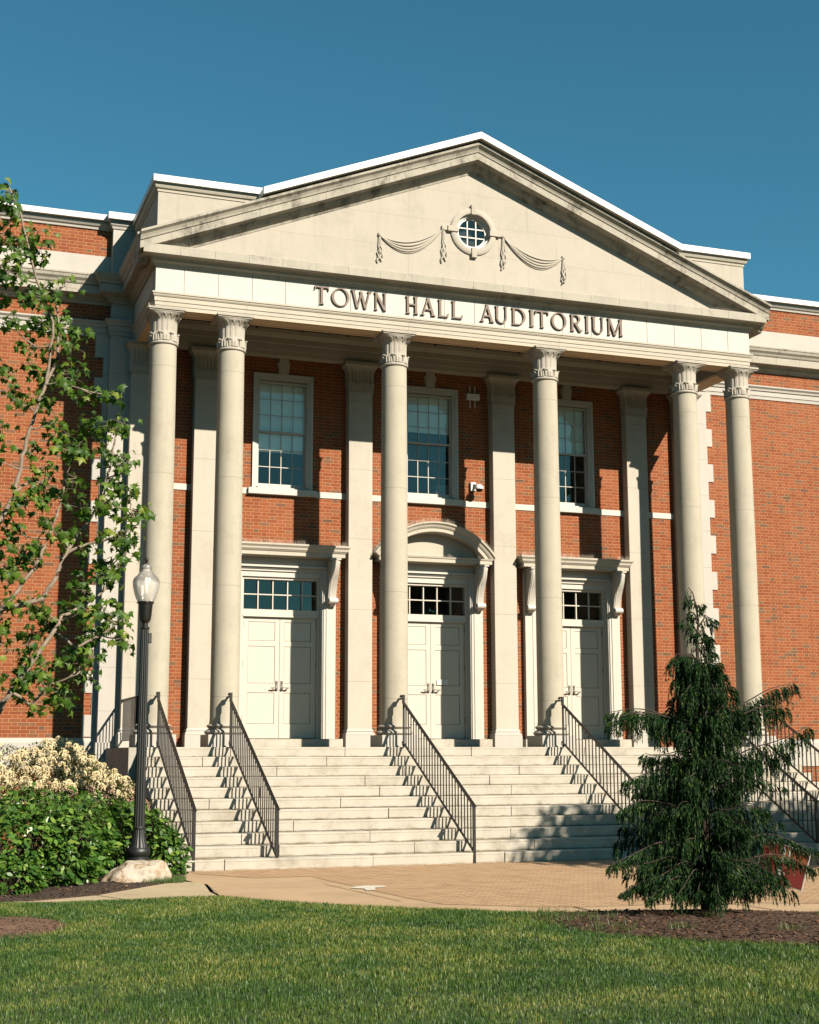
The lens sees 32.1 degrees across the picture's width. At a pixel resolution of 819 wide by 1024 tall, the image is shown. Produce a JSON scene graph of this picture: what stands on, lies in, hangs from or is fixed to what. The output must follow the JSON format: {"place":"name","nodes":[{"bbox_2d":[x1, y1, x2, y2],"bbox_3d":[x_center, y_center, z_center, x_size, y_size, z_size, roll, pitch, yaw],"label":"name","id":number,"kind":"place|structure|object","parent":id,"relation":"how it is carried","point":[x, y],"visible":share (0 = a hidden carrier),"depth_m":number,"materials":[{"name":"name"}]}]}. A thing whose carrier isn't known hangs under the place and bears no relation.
{"place":"outdoors","nodes":[
{"label":"outdoors","id":0,"kind":"place"},
{"bbox_2d":[1,882,214,902],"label":"walkway","id":1,"kind":"structure","parent":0,"point":[188,889],"depth_m":17.39,"materials":[{"name":"concrete"}]},
{"bbox_2d":[185,880,217,894],"bbox_3d":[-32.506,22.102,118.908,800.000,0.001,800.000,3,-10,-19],"label":"ground","id":2,"kind":"structure","parent":0,"point":[209,888],"depth_m":18.34,"materials":[{"name":"soil"}]},
{"bbox_2d":[0,849,184,901],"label":"planting bed","id":3,"kind":"object","parent":2,"relation":"on","point":[66,895],"visible":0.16,"depth_m":17.68,"materials":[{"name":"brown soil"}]},
{"bbox_2d":[0,736,151,863],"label":"flowering shrub","id":4,"kind":"object","parent":3,"relation":"on","point":[44,763],"visible":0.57,"depth_m":20.89,"materials":[{"name":"beige plant"}]},
{"bbox_2d":[0,782,193,894],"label":"leafy shrub","id":5,"kind":"object","parent":3,"relation":"on","point":[52,821],"visible":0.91,"depth_m":18.83,"materials":[{"name":"green plant"}]},
{"bbox_2d":[101,860,171,882],"bbox_3d":[-3.648,4.965,19.057,0.988,0.587,0.694,3,-10,-19],"label":"boulder","id":6,"kind":"object","parent":3,"relation":"on","point":[130,871],"visible":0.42,"depth_m":18.89,"materials":[{"name":"stone"}]},
{"bbox_2d":[126,557,159,860],"bbox_3d":[-3.724,2.828,19.837,0.376,4.442,0.376,3,-10,-19],"label":"street lamp","id":7,"kind":"object","parent":6,"relation":"on","point":[146,590],"visible":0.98,"depth_m":19.80,"materials":[{"name":"black metal"}]},
{"bbox_2d":[142,873,818,932],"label":"grass tufts","id":8,"kind":"object","parent":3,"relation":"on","point":[177,879],"visible":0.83,"depth_m":10.95,"materials":[{"name":"green plant"}]},
{"bbox_2d":[0,132,818,848],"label":"town hall","id":9,"kind":"structure","parent":2,"relation":"on","point":[300,368],"depth_m":28.28,"materials":[{"name":"red brick"}]},
{"bbox_2d":[247,358,316,497],"bbox_3d":[-2.564,-1.699,28.617,1.400,2.807,0.290,3,-10,-19],"label":"window","id":10,"kind":"structure","parent":9,"relation":"in","point":[282,401],"depth_m":28.69,"materials":[{"name":"white paint"}]},
{"bbox_2d":[239,556,342,746],"bbox_3d":[-2.519,2.735,27.759,2.420,3.682,0.500,3,-10,-19],"label":"doorway","id":11,"kind":"structure","parent":9,"relation":"in","point":[279,709],"depth_m":27.82,"materials":[{"name":"white paint"}]},
{"bbox_2d":[407,372,462,506],"bbox_3d":[0.405,-1.526,29.666,1.400,2.807,0.290,3,-10,-19],"label":"window","id":12,"kind":"structure","parent":9,"relation":"in","point":[430,409],"depth_m":29.76,"materials":[{"name":"white paint"}]},
{"bbox_2d":[379,563,492,746],"bbox_3d":[0.451,2.907,28.809,2.420,3.682,0.500,3,-10,-19],"label":"doorway","id":13,"kind":"structure","parent":9,"relation":"in","point":[458,705],"depth_m":28.92,"materials":[{"name":"white paint"}]},
{"bbox_2d":[437,680,447,684],"bbox_3d":[0.671,3.455,28.862,0.240,0.105,0.004,3,-10,-19],"label":"paper notice","id":14,"kind":"object","parent":9,"relation":"attached to","point":[442,682],"visible":1,"depth_m":28.86,"materials":[{"name":"white paper"}]},
{"bbox_2d":[466,386,479,407],"bbox_3d":[1.336,-2.423,30.051,0.290,0.470,0.090,3,-10,-19],"label":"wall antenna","id":15,"kind":"object","parent":9,"relation":"attached to","point":[474,397],"depth_m":30.01,"materials":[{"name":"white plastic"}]},
{"bbox_2d":[441,205,504,258],"bbox_3d":[1.209,-5.475,28.040,1.340,1.080,0.368,3,-10,-19],"label":"round window","id":16,"kind":"structure","parent":9,"relation":"in","point":[473,232],"depth_m":28.00,"materials":[{"name":"stone"}]},
{"bbox_2d":[470,482,483,491],"bbox_3d":[1.411,-0.514,29.627,0.182,0.237,0.344,5,-11,-27],"label":"security camera","id":17,"kind":"object","parent":9,"relation":"attached to","point":[474,486],"visible":1,"depth_m":29.56,"materials":[{"name":"white plastic"}]},
{"bbox_2d":[522,569,631,746],"bbox_3d":[3.420,3.079,29.858,2.420,3.682,0.500,3,-10,-19],"label":"doorway","id":18,"kind":"structure","parent":9,"relation":"in","point":[592,672],"depth_m":29.98,"materials":[{"name":"white paint"}]},
{"bbox_2d":[557,385,598,514],"bbox_3d":[3.374,-1.354,30.716,1.400,2.807,0.290,3,-10,-19],"label":"window","id":19,"kind":"structure","parent":9,"relation":"in","point":[575,418],"depth_m":30.85,"materials":[{"name":"white paint"}]},
{"bbox_2d":[104,747,818,873],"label":"entrance steps","id":20,"kind":"structure","parent":2,"relation":"on","point":[357,806],"depth_m":23.54,"materials":[{"name":"stone"}]},
{"bbox_2d":[121,696,137,740],"bbox_3d":[-5.069,3.800,25.647,0.045,0.888,1.880,3,-10,-19],"label":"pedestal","id":21,"kind":"object","parent":20,"relation":"on","point":[130,707],"visible":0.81,"depth_m":25.55,"materials":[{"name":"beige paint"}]},
{"bbox_2d":[155,692,196,871],"bbox_3d":[-3.730,4.145,22.470,0.090,2.731,3.600,3,-10,-19],"label":"stair handrail","id":22,"kind":"object","parent":20,"relation":"on","point":[170,767],"visible":0.99,"depth_m":22.17,"materials":[{"name":"black metal"}]},
{"bbox_2d":[227,693,280,857],"bbox_3d":[-2.557,4.213,22.884,0.090,2.731,3.600,3,-10,-19],"label":"stair handrail","id":23,"kind":"object","parent":20,"relation":"on","point":[257,778],"visible":1,"depth_m":22.57,"materials":[{"name":"black metal"}]},
{"bbox_2d":[398,695,477,862],"bbox_3d":[0.413,4.386,23.934,0.090,2.731,3.600,3,-10,-19],"label":"stair handrail","id":24,"kind":"object","parent":20,"relation":"on","point":[466,794],"visible":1,"depth_m":23.75,"materials":[{"name":"black metal"}]},
{"bbox_2d":[556,697,655,857],"bbox_3d":[3.382,4.558,24.983,0.090,2.731,3.600,3,-10,-19],"label":"stair handrail","id":25,"kind":"object","parent":20,"relation":"on","point":[583,727],"visible":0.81,"depth_m":25.30,"materials":[{"name":"black metal"}]},
{"bbox_2d":[725,735,818,842],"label":"stair handrail","id":26,"kind":"object","parent":20,"relation":"on","point":[815,801],"visible":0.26,"depth_m":24.81,"materials":[{"name":"black metal"}]},
{"bbox_2d":[757,699,818,789],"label":"stair handrail","id":27,"kind":"object","parent":20,"relation":"on","point":[812,746],"visible":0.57,"depth_m":26.93,"materials":[{"name":"black metal"}]},
{"bbox_2d":[0,894,818,1023],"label":"lawn","id":28,"kind":"structure","parent":0,"point":[422,1000],"depth_m":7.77,"materials":[{"name":"plant"}]},
{"bbox_2d":[0,915,66,938],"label":"bare soil","id":29,"kind":"structure","parent":28,"relation":"on","point":[7,926],"depth_m":10.55,"materials":[{"name":"brown soil"}]},
{"bbox_2d":[0,177,155,718],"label":"maple tree","id":30,"kind":"object","parent":28,"relation":"on","point":[24,674],"visible":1,"depth_m":10.39,"materials":[{"name":"green plant"}]},
{"bbox_2d":[531,908,818,945],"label":"mulch bed","id":31,"kind":"object","parent":28,"relation":"on","point":[722,920],"visible":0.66,"depth_m":10.41,"materials":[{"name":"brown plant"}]},
{"bbox_2d":[603,587,818,918],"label":"weeping conifer","id":32,"kind":"object","parent":31,"relation":"on","point":[717,873],"visible":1,"depth_m":11.39,"materials":[{"name":"green plant"}]},
{"bbox_2d":[0,0,818,301],"label":"sky","id":33,"kind":"structure","parent":0,"point":[697,121],"materials":[{"name":"blue"}]},
{"bbox_2d":[185,872,818,912],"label":"pavement","id":34,"kind":"structure","parent":0,"point":[308,889],"depth_m":17.07,"materials":[{"name":"concrete"}]},
{"bbox_2d":[97,884,774,909],"bbox_3d":[0.315,4.559,16.876,7.962,0.001,2.542,-3,-10,15],"label":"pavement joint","id":35,"kind":"object","parent":34,"relation":"on","point":[389,898],"visible":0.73,"depth_m":16.92,"materials":[{"name":"concrete"}]},
{"bbox_2d":[758,839,809,893],"bbox_3d":[4.423,4.239,16.845,0.693,0.714,0.071,-8,-12,38],"label":"yard sign","id":36,"kind":"object","parent":34,"relation":"on","point":[796,881],"visible":0.23,"depth_m":16.75,"materials":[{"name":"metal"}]},
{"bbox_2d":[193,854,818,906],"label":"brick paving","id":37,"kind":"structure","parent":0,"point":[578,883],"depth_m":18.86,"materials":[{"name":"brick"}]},
{"bbox_2d":[351,885,384,889],"bbox_3d":[-0.549,4.748,17.985,0.388,0.001,0.682,-3,-10,14],"label":"pavement marking","id":38,"kind":"object","parent":37,"relation":"on","point":[369,887],"visible":1,"depth_m":18.01,"materials":[{"name":"white paint"}]}
]}

